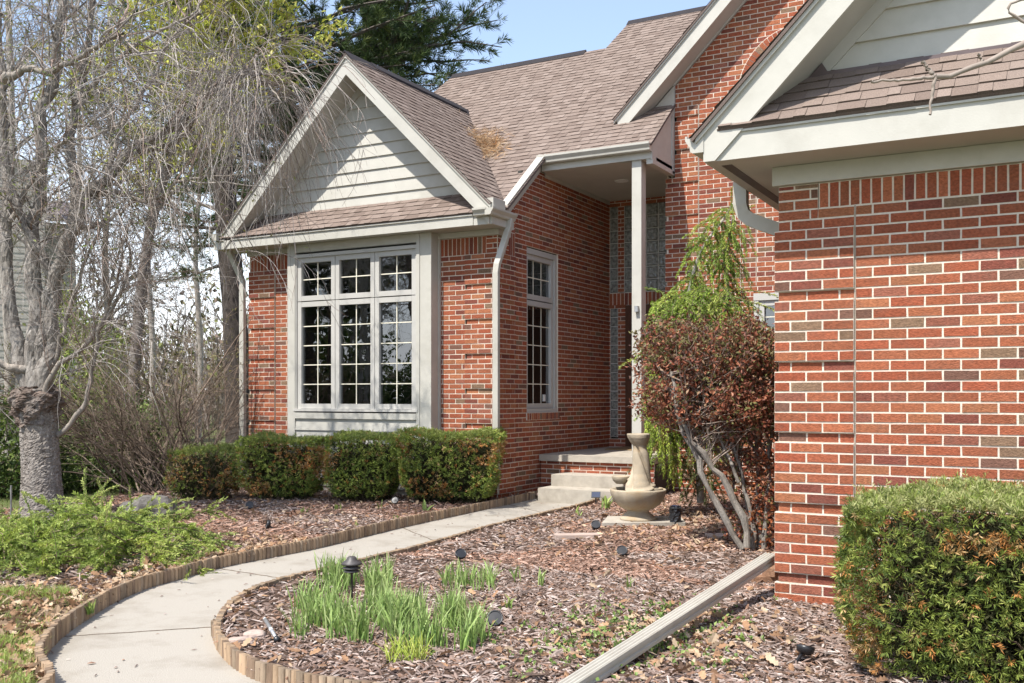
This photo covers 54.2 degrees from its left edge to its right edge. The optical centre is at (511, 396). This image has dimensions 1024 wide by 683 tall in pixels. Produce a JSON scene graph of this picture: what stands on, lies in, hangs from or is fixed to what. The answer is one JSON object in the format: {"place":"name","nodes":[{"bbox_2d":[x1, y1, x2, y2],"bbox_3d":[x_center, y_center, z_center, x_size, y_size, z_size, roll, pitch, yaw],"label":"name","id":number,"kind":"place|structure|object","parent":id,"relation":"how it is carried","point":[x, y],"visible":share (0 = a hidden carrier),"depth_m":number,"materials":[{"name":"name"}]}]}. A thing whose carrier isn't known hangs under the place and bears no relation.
{"place":"outdoors","nodes":[
{"label":"outdoors","id":0,"kind":"place"},
{"bbox_2d":[0,443,247,508],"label":"grass","id":1,"kind":"structure","parent":0,"point":[110,489],"depth_m":14.95,"materials":[{"name":"green plant"}]},
{"bbox_2d":[33,0,351,421],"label":"maple tree","id":2,"kind":"object","parent":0,"point":[235,8],"visible":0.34,"depth_m":17.42,"materials":[{"name":"green plant"}]},
{"bbox_2d":[0,399,537,671],"bbox_3d":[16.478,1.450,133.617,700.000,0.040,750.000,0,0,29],"label":"lawn","id":3,"kind":"structure","parent":0,"point":[16,501],"depth_m":15.35,"materials":[{"name":"green plant"}]},
{"bbox_2d":[10,485,11,516],"bbox_3d":[-5.647,1.235,11.277,0.014,0.470,0.014,0,0,29],"label":"garden stake","id":4,"kind":"object","parent":3,"relation":"on","point":[10,499],"visible":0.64,"depth_m":11.27,"materials":[{"name":"grey metal"}]},
{"bbox_2d":[0,384,81,499],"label":"evergreen shrub","id":5,"kind":"object","parent":3,"relation":"on","point":[8,478],"visible":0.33,"depth_m":14.04,"materials":[{"name":"green plant"}]},
{"bbox_2d":[0,160,91,444],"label":"neighbour house","id":6,"kind":"structure","parent":3,"relation":"on","point":[20,302],"depth_m":27.68,"materials":[{"name":"wood"}]},
{"bbox_2d":[56,340,67,389],"bbox_3d":[-13.059,-0.980,28.775,0.520,1.600,0.050,0,0,-29],"label":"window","id":7,"kind":"structure","parent":6,"relation":"in","point":[62,379],"depth_m":28.82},
{"bbox_2d":[0,0,119,456],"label":"bare tree","id":8,"kind":"object","parent":3,"relation":"on","point":[15,240],"visible":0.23,"depth_m":23.93,"materials":[{"name":"grey plant"}]},
{"bbox_2d":[2,0,146,402],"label":"bare tree","id":9,"kind":"object","parent":3,"relation":"on","point":[75,52],"visible":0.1,"depth_m":41.94,"materials":[{"name":"grey plant"}]},
{"bbox_2d":[22,266,129,465],"bbox_3d":[-9.139,-0.630,20.880,2.726,4.308,2.001,0,0,29],"label":"evergreen shrub","id":10,"kind":"object","parent":3,"relation":"on","point":[71,350],"visible":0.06,"depth_m":20.79,"materials":[{"name":"green plant"}]},
{"bbox_2d":[2,0,183,415],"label":"bare tree","id":11,"kind":"object","parent":3,"relation":"on","point":[105,211],"visible":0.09,"depth_m":29.65,"materials":[{"name":"grey plant"}]},
{"bbox_2d":[58,393,172,492],"bbox_3d":[-6.442,0.717,15.511,2.843,1.607,1.922,0,0,29],"label":"evergreen shrub","id":12,"kind":"object","parent":3,"relation":"on","point":[76,485],"visible":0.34,"depth_m":15.07,"materials":[{"name":"green plant"}]},
{"bbox_2d":[89,379,193,480],"bbox_3d":[-6.604,0.621,17.505,2.137,1.883,1.842,0,0,29],"label":"evergreen shrub","id":13,"kind":"object","parent":3,"relation":"on","point":[144,407],"visible":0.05,"depth_m":17.36,"materials":[{"name":"green plant"}]},
{"bbox_2d":[67,2,253,419],"bbox_3d":[-14.121,-10.174,38.017,8.876,23.615,6.513,0,0,4],"label":"bare tree","id":14,"kind":"object","parent":3,"relation":"on","point":[152,336],"visible":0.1,"depth_m":37.94,"materials":[{"name":"grey plant"}]},
{"bbox_2d":[0,235,324,496],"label":"bare shrub","id":15,"kind":"object","parent":3,"relation":"on","point":[143,453],"visible":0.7,"depth_m":14.54,"materials":[{"name":"brown plant"}]},
{"bbox_2d":[79,224,249,430],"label":"woodland","id":16,"kind":"object","parent":3,"relation":"on","point":[219,343],"visible":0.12,"depth_m":45.98,"materials":[{"name":"grey plant"}]},
{"bbox_2d":[97,2,269,437],"bbox_3d":[-10.676,-8.711,33.561,7.434,20.644,7.119,0,0,29],"label":"bare tree","id":17,"kind":"object","parent":3,"relation":"on","point":[200,336],"visible":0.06,"depth_m":33.93,"materials":[{"name":"grey plant"}]},
{"bbox_2d":[95,0,333,442],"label":"pine tree","id":18,"kind":"object","parent":3,"relation":"on","point":[233,314],"visible":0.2,"depth_m":20.80,"materials":[{"name":"green plant"}]},
{"bbox_2d":[172,1,321,269],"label":"bare tree","id":19,"kind":"object","parent":3,"relation":"on","point":[249,169],"visible":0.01,"depth_m":40.04,"materials":[{"name":"grey plant"}]},
{"bbox_2d":[104,0,465,264],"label":"pine tree","id":20,"kind":"object","parent":3,"relation":"on","point":[346,41],"visible":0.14,"depth_m":24.13,"materials":[{"name":"green plant"}]},
{"bbox_2d":[34,491,536,682],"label":"log edging","id":21,"kind":"object","parent":3,"relation":"on","point":[68,622],"visible":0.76,"depth_m":8.25,"materials":[{"name":"brown wood"}]},
{"bbox_2d":[178,0,513,197],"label":"pine tree","id":22,"kind":"object","parent":3,"relation":"on","point":[411,31],"visible":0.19,"depth_m":26.11,"materials":[{"name":"green plant"}]},
{"bbox_2d":[211,498,598,682],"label":"log edging","id":23,"kind":"object","parent":3,"relation":"on","point":[240,661],"visible":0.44,"depth_m":5.38,"materials":[{"name":"brown wood"}]},
{"bbox_2d":[210,0,1023,609],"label":"brick house","id":24,"kind":"structure","parent":3,"relation":"on","point":[466,286],"depth_m":13.61,"materials":[{"name":"brick"}]},
{"bbox_2d":[293,244,417,411],"bbox_3d":[-2.221,-0.935,14.276,2.200,2.299,0.160,0,0,29],"label":"window","id":25,"kind":"structure","parent":24,"relation":"in","point":[375,255],"depth_m":14.27,"materials":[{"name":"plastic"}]},
{"bbox_2d":[458,110,520,161],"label":"needle clump","id":26,"kind":"object","parent":24,"relation":"on","point":[481,142],"visible":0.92,"depth_m":15.20,"materials":[{"name":"brown plant"}]},
{"bbox_2d":[527,247,557,412],"bbox_3d":[0.367,-0.939,14.540,0.160,2.337,1.020,0,0,29],"label":"window","id":27,"kind":"structure","parent":24,"relation":"in","point":[548,302],"depth_m":14.83,"materials":[{"name":"plastic"}]},
{"bbox_2d":[605,446,659,450],"bbox_3d":[2.066,0.822,15.728,0.950,0.016,0.850,0,0,29],"label":"doormat","id":28,"kind":"object","parent":24,"relation":"on","point":[624,448],"visible":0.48,"depth_m":15.67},
{"bbox_2d":[625,304,664,446],"bbox_3d":[2.386,-0.334,16.206,1.150,2.332,0.164,0,0,29],"label":"front door","id":29,"kind":"structure","parent":24,"relation":"in","point":[628,308],"depth_m":16.42,"materials":[{"name":"brown wood"}]},
{"bbox_2d":[753,292,778,369],"bbox_3d":[3.792,-0.619,13.586,1.020,1.598,0.160,0,0,29],"label":"window","id":30,"kind":"structure","parent":24,"relation":"in","point":[765,299],"depth_m":13.73,"materials":[{"name":"plastic"}]},
{"bbox_2d":[47,499,574,682],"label":"path","id":31,"kind":"structure","parent":0,"point":[131,627],"depth_m":6.34,"materials":[{"name":"concrete"}]},
{"bbox_2d":[49,507,553,675],"bbox_3d":[-0.928,1.410,8.600,3.406,0.012,9.978,0,0,3],"label":"walk debris","id":32,"kind":"object","parent":31,"relation":"on","point":[237,591],"visible":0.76,"depth_m":7.26,"materials":[{"name":"brown plant"}]},
{"bbox_2d":[0,0,710,389],"label":"sky","id":33,"kind":"structure","parent":0,"point":[537,28],"materials":[{"name":"blue"}]},
{"bbox_2d":[0,487,1019,682],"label":"mulch bed","id":34,"kind":"object","parent":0,"point":[681,664],"visible":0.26,"depth_m":6.77,"materials":[{"name":"brown wood"}]},
{"bbox_2d":[0,582,87,682],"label":"grass","id":35,"kind":"structure","parent":34,"relation":"on","point":[62,590],"depth_m":5.51,"materials":[{"name":"green plant"}]},
{"bbox_2d":[81,599,98,614],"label":"bulb shoots","id":36,"kind":"object","parent":34,"relation":"on","point":[90,609],"visible":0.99,"depth_m":6.36,"materials":[{"name":"green plant"}]},
{"bbox_2d":[0,468,241,580],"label":"creeping spruce","id":37,"kind":"object","parent":34,"relation":"on","point":[35,540],"visible":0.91,"depth_m":8.30,"materials":[{"name":"green plant"}]},
{"bbox_2d":[120,495,178,526],"bbox_3d":[-3.756,1.238,10.329,0.578,0.440,0.449,0,0,-4],"label":"boulder","id":38,"kind":"object","parent":34,"relation":"on","point":[141,502],"visible":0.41,"depth_m":10.19,"materials":[{"name":"stone"}]},
{"bbox_2d":[162,441,245,501],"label":"yew hedge","id":39,"kind":"object","parent":34,"relation":"on","point":[216,477],"visible":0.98,"depth_m":13.12,"materials":[{"name":"green plant"}]},
{"bbox_2d":[0,0,408,517],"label":"weeping cherry","id":40,"kind":"object","parent":34,"relation":"on","point":[37,403],"visible":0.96,"depth_m":11.12,"materials":[{"name":"grey plant"}]},
{"bbox_2d":[229,636,248,642],"bbox_3d":[-1.530,1.358,5.577,0.124,0.033,0.075,0,0,-22],"label":"stone","id":41,"kind":"object","parent":34,"relation":"on","point":[234,639],"visible":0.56,"depth_m":5.56,"materials":[{"name":"beige stone"}]},
{"bbox_2d":[246,501,253,508],"bbox_3d":[-3.205,1.330,12.146,0.145,0.119,0.085,0,0,29],"label":"spotlight","id":42,"kind":"object","parent":34,"relation":"on","point":[249,504],"visible":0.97,"depth_m":12.12,"materials":[{"name":"black plastic"}]},
{"bbox_2d":[243,629,265,638],"bbox_3d":[-1.459,1.351,5.675,0.126,0.052,0.102,0,0,-3],"label":"stone","id":43,"kind":"object","parent":34,"relation":"on","point":[254,633],"visible":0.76,"depth_m":5.63,"materials":[{"name":"beige stone"}]},
{"bbox_2d":[266,520,272,528],"bbox_3d":[-2.461,1.313,10.166,0.136,0.115,0.078,0,0,29],"label":"spotlight","id":44,"kind":"object","parent":34,"relation":"on","point":[268,524],"visible":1,"depth_m":10.16,"materials":[{"name":"black plastic"}]},
{"bbox_2d":[263,617,280,642],"bbox_3d":[-1.382,1.342,5.752,0.040,0.048,0.488,0,0,-21],"label":"broken light","id":45,"kind":"object","parent":34,"relation":"on","point":[276,638],"visible":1,"depth_m":5.67,"materials":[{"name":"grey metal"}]},
{"bbox_2d":[235,428,332,499],"bbox_3d":[-3.030,0.937,13.368,1.179,1.030,0.996,0,0,7],"label":"yew hedge","id":46,"kind":"object","parent":34,"relation":"on","point":[285,472],"visible":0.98,"depth_m":13.07,"materials":[{"name":"green plant"}]},
{"bbox_2d":[276,574,371,639],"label":"daffodil clump","id":47,"kind":"object","parent":34,"relation":"on","point":[324,607],"visible":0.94,"depth_m":5.90,"materials":[{"name":"green plant"}]},
{"bbox_2d":[314,548,372,592],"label":"daffodil clump","id":48,"kind":"object","parent":34,"relation":"on","point":[333,571],"visible":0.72,"depth_m":7.24,"materials":[{"name":"green plant"}]},
{"bbox_2d":[341,556,361,606],"bbox_3d":[-1.049,1.218,6.549,0.136,0.348,0.136,0,0,29],"label":"path light","id":49,"kind":"object","parent":34,"relation":"on","point":[351,564],"visible":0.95,"depth_m":6.52,"materials":[{"name":"brown metal"}]},
{"bbox_2d":[321,429,407,501],"bbox_3d":[-1.924,0.927,13.179,1.054,1.045,0.980,0,0,11],"label":"yew hedge","id":50,"kind":"object","parent":34,"relation":"on","point":[372,469],"visible":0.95,"depth_m":12.87,"materials":[{"name":"green plant"}]},
{"bbox_2d":[359,551,398,597],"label":"daffodil clump","id":51,"kind":"object","parent":34,"relation":"on","point":[376,574],"visible":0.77,"depth_m":7.14,"materials":[{"name":"green plant"}]},
{"bbox_2d":[368,570,405,619],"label":"daffodil clump","id":52,"kind":"object","parent":34,"relation":"on","point":[383,587],"visible":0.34,"depth_m":6.58,"materials":[{"name":"green plant"}]},
{"bbox_2d":[391,497,398,503],"bbox_3d":[-1.476,1.326,12.671,0.094,0.120,0.130,0,0,7],"label":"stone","id":53,"kind":"object","parent":34,"relation":"on","point":[394,500],"visible":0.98,"depth_m":12.63,"materials":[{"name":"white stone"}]},
{"bbox_2d":[373,631,435,662],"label":"grass tuft","id":54,"kind":"object","parent":34,"relation":"on","point":[406,654],"visible":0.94,"depth_m":5.18,"materials":[{"name":"green plant"}]},
{"bbox_2d":[334,582,495,654],"bbox_3d":[-0.548,1.246,5.729,0.930,0.268,1.090,0,0,-2],"label":"daffodil clump","id":55,"kind":"object","parent":34,"relation":"on","point":[405,610],"visible":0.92,"depth_m":5.60,"materials":[{"name":"green plant"}]},
{"bbox_2d":[422,499,434,510],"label":"bulb shoots","id":56,"kind":"object","parent":34,"relation":"on","point":[424,505],"visible":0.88,"depth_m":11.97,"materials":[{"name":"green plant"}]},
{"bbox_2d":[393,424,507,503],"bbox_3d":[-0.787,0.895,13.017,1.433,1.086,1.097,0,0,6],"label":"yew hedge","id":57,"kind":"object","parent":34,"relation":"on","point":[468,471],"visible":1,"depth_m":12.68,"materials":[{"name":"green plant"}]},
{"bbox_2d":[455,548,466,562],"bbox_3d":[-0.415,1.316,8.112,0.092,0.159,0.092,0,0,29],"label":"spotlight","id":58,"kind":"object","parent":34,"relation":"on","point":[460,553],"visible":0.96,"depth_m":8.10,"materials":[{"name":"black plastic"}]},
{"bbox_2d":[436,557,503,590],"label":"daffodil clump","id":59,"kind":"object","parent":34,"relation":"on","point":[490,576],"visible":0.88,"depth_m":7.18,"materials":[{"name":"green plant"}]},
{"bbox_2d":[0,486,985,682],"bbox_3d":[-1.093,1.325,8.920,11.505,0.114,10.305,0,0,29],"label":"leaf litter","id":60,"kind":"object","parent":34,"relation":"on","point":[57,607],"visible":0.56,"depth_m":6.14,"materials":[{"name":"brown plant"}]},
{"bbox_2d":[487,610,502,625],"bbox_3d":[-0.105,1.359,5.975,0.107,0.162,0.080,0,0,10],"label":"spotlight","id":61,"kind":"object","parent":34,"relation":"on","point":[496,615],"visible":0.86,"depth_m":5.97,"materials":[{"name":"black plastic"}]},
{"bbox_2d":[505,594,514,608],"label":"bulb shoots","id":62,"kind":"object","parent":34,"relation":"on","point":[509,603],"visible":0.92,"depth_m":6.49,"materials":[{"name":"green plant"}]},
{"bbox_2d":[509,564,521,581],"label":"daffodil clump","id":63,"kind":"object","parent":34,"relation":"on","point":[516,569],"visible":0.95,"depth_m":7.43,"materials":[{"name":"green plant"}]},
{"bbox_2d":[538,566,546,587],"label":"daffodil clump","id":64,"kind":"object","parent":34,"relation":"on","point":[541,580],"visible":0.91,"depth_m":7.15,"materials":[{"name":"green plant"}]},
{"bbox_2d":[553,533,598,539],"bbox_3d":[0.617,1.352,9.603,0.442,0.065,0.166,0,0,-9],"label":"stepping stone","id":65,"kind":"object","parent":34,"relation":"on","point":[567,535],"visible":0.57,"depth_m":9.54,"materials":[{"name":"beige stone"}]},
{"bbox_2d":[591,520,600,529],"bbox_3d":[0.853,1.340,10.179,0.103,0.160,0.092,0,0,29],"label":"spotlight","id":66,"kind":"object","parent":34,"relation":"on","point":[595,524],"visible":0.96,"depth_m":10.17,"materials":[{"name":"black plastic"}]},
{"bbox_2d":[591,492,600,504],"bbox_3d":[1.056,1.298,12.586,0.116,0.199,0.068,0,0,9],"label":"solar light","id":67,"kind":"object","parent":34,"relation":"on","point":[595,495],"visible":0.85,"depth_m":12.58,"materials":[{"name":"black plastic"}]},
{"bbox_2d":[600,496,612,509],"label":"bulb shoots","id":68,"kind":"object","parent":34,"relation":"on","point":[605,500],"visible":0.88,"depth_m":12.19,"materials":[{"name":"green plant"}]},
{"bbox_2d":[429,588,796,682],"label":"ground cover","id":69,"kind":"object","parent":34,"relation":"on","point":[614,620],"visible":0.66,"depth_m":5.58,"materials":[{"name":"green plant"}]},
{"bbox_2d":[617,545,627,556],"bbox_3d":[0.938,1.349,8.519,0.094,0.156,0.086,0,0,29],"label":"spotlight","id":70,"kind":"object","parent":34,"relation":"on","point":[622,550],"visible":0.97,"depth_m":8.51,"materials":[{"name":"black plastic"}]},
{"bbox_2d":[624,575,632,588],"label":"bulb shoots","id":71,"kind":"object","parent":34,"relation":"on","point":[627,584],"visible":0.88,"depth_m":7.09,"materials":[{"name":"green plant"}]},
{"bbox_2d":[602,516,685,526],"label":"base slab","id":72,"kind":"structure","parent":34,"relation":"on","point":[659,521],"depth_m":10.52,"materials":[{"name":"concrete"}]},
{"bbox_2d":[610,433,665,521],"bbox_3d":[1.353,0.863,10.788,0.618,0.925,0.604,0,0,29],"label":"garden fountain","id":73,"kind":"object","parent":72,"relation":"on","point":[639,495],"visible":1,"depth_m":10.68,"materials":[{"name":"stone"}]},
{"bbox_2d":[558,552,774,682],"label":"downspout pipe","id":74,"kind":"object","parent":34,"relation":"on","point":[623,653],"visible":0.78,"depth_m":5.42,"materials":[{"name":"metal"}]},
{"bbox_2d":[669,505,681,525],"bbox_3d":[1.725,1.261,10.573,0.149,0.224,0.144,0,0,29],"label":"landscape light","id":75,"kind":"object","parent":34,"relation":"on","point":[675,513],"visible":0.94,"depth_m":10.53,"materials":[{"name":"black plastic"}]},
{"bbox_2d":[619,186,778,506],"bbox_3d":[2.211,-0.543,11.428,1.863,3.802,1.923,0,0,29],"label":"weeping spruce","id":76,"kind":"object","parent":34,"relation":"on","point":[664,442],"visible":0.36,"depth_m":11.46,"materials":[{"name":"green plant"}]},
{"bbox_2d":[624,305,778,549],"bbox_3d":[1.868,0.277,9.177,1.684,2.236,1.443,0,0,29],"label":"barberry shrub","id":77,"kind":"object","parent":34,"relation":"on","point":[735,406],"visible":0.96,"depth_m":8.90,"materials":[{"name":"brown plant"}]},
{"bbox_2d":[705,533,731,538],"bbox_3d":[2.006,1.366,9.671,0.254,0.065,0.212,0,0,2],"label":"stepping stone","id":78,"kind":"object","parent":34,"relation":"on","point":[719,535],"visible":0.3,"depth_m":9.60,"materials":[{"name":"grey stone"}]},
{"bbox_2d":[736,632,744,641],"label":"bulb shoots","id":79,"kind":"object","parent":34,"relation":"on","point":[741,637],"visible":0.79,"depth_m":5.58,"materials":[{"name":"green plant"}]},
{"bbox_2d":[751,575,778,582],"bbox_3d":[1.848,1.350,7.364,0.200,0.060,0.100,0,0,-9],"label":"loose brick","id":80,"kind":"object","parent":34,"relation":"on","point":[764,578],"visible":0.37,"depth_m":7.32,"materials":[{"name":"orange brick"}]},
{"bbox_2d":[762,565,778,576],"bbox_3d":[1.938,1.288,7.403,0.100,0.060,0.200,0,0,38],"label":"loose brick","id":81,"kind":"object","parent":80,"relation":"on","point":[770,572],"visible":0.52,"depth_m":7.32,"materials":[{"name":"orange brick"}]},
{"bbox_2d":[793,644,814,662],"bbox_3d":[1.502,1.332,5.152,0.110,0.121,0.115,0,0,29],"label":"spotlight","id":82,"kind":"object","parent":34,"relation":"on","point":[802,649],"visible":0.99,"depth_m":5.13,"materials":[{"name":"black plastic"}]},
{"bbox_2d":[827,468,1023,682],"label":"yew hedge","id":83,"kind":"object","parent":34,"relation":"on","point":[956,595],"visible":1,"depth_m":4.74,"materials":[{"name":"green plant"}]},
{"bbox_2d":[870,0,1023,114],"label":"overhanging branch","id":84,"kind":"object","parent":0,"point":[994,58],"visible":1,"depth_m":2.70,"materials":[{"name":"beige plant"}]}
]}

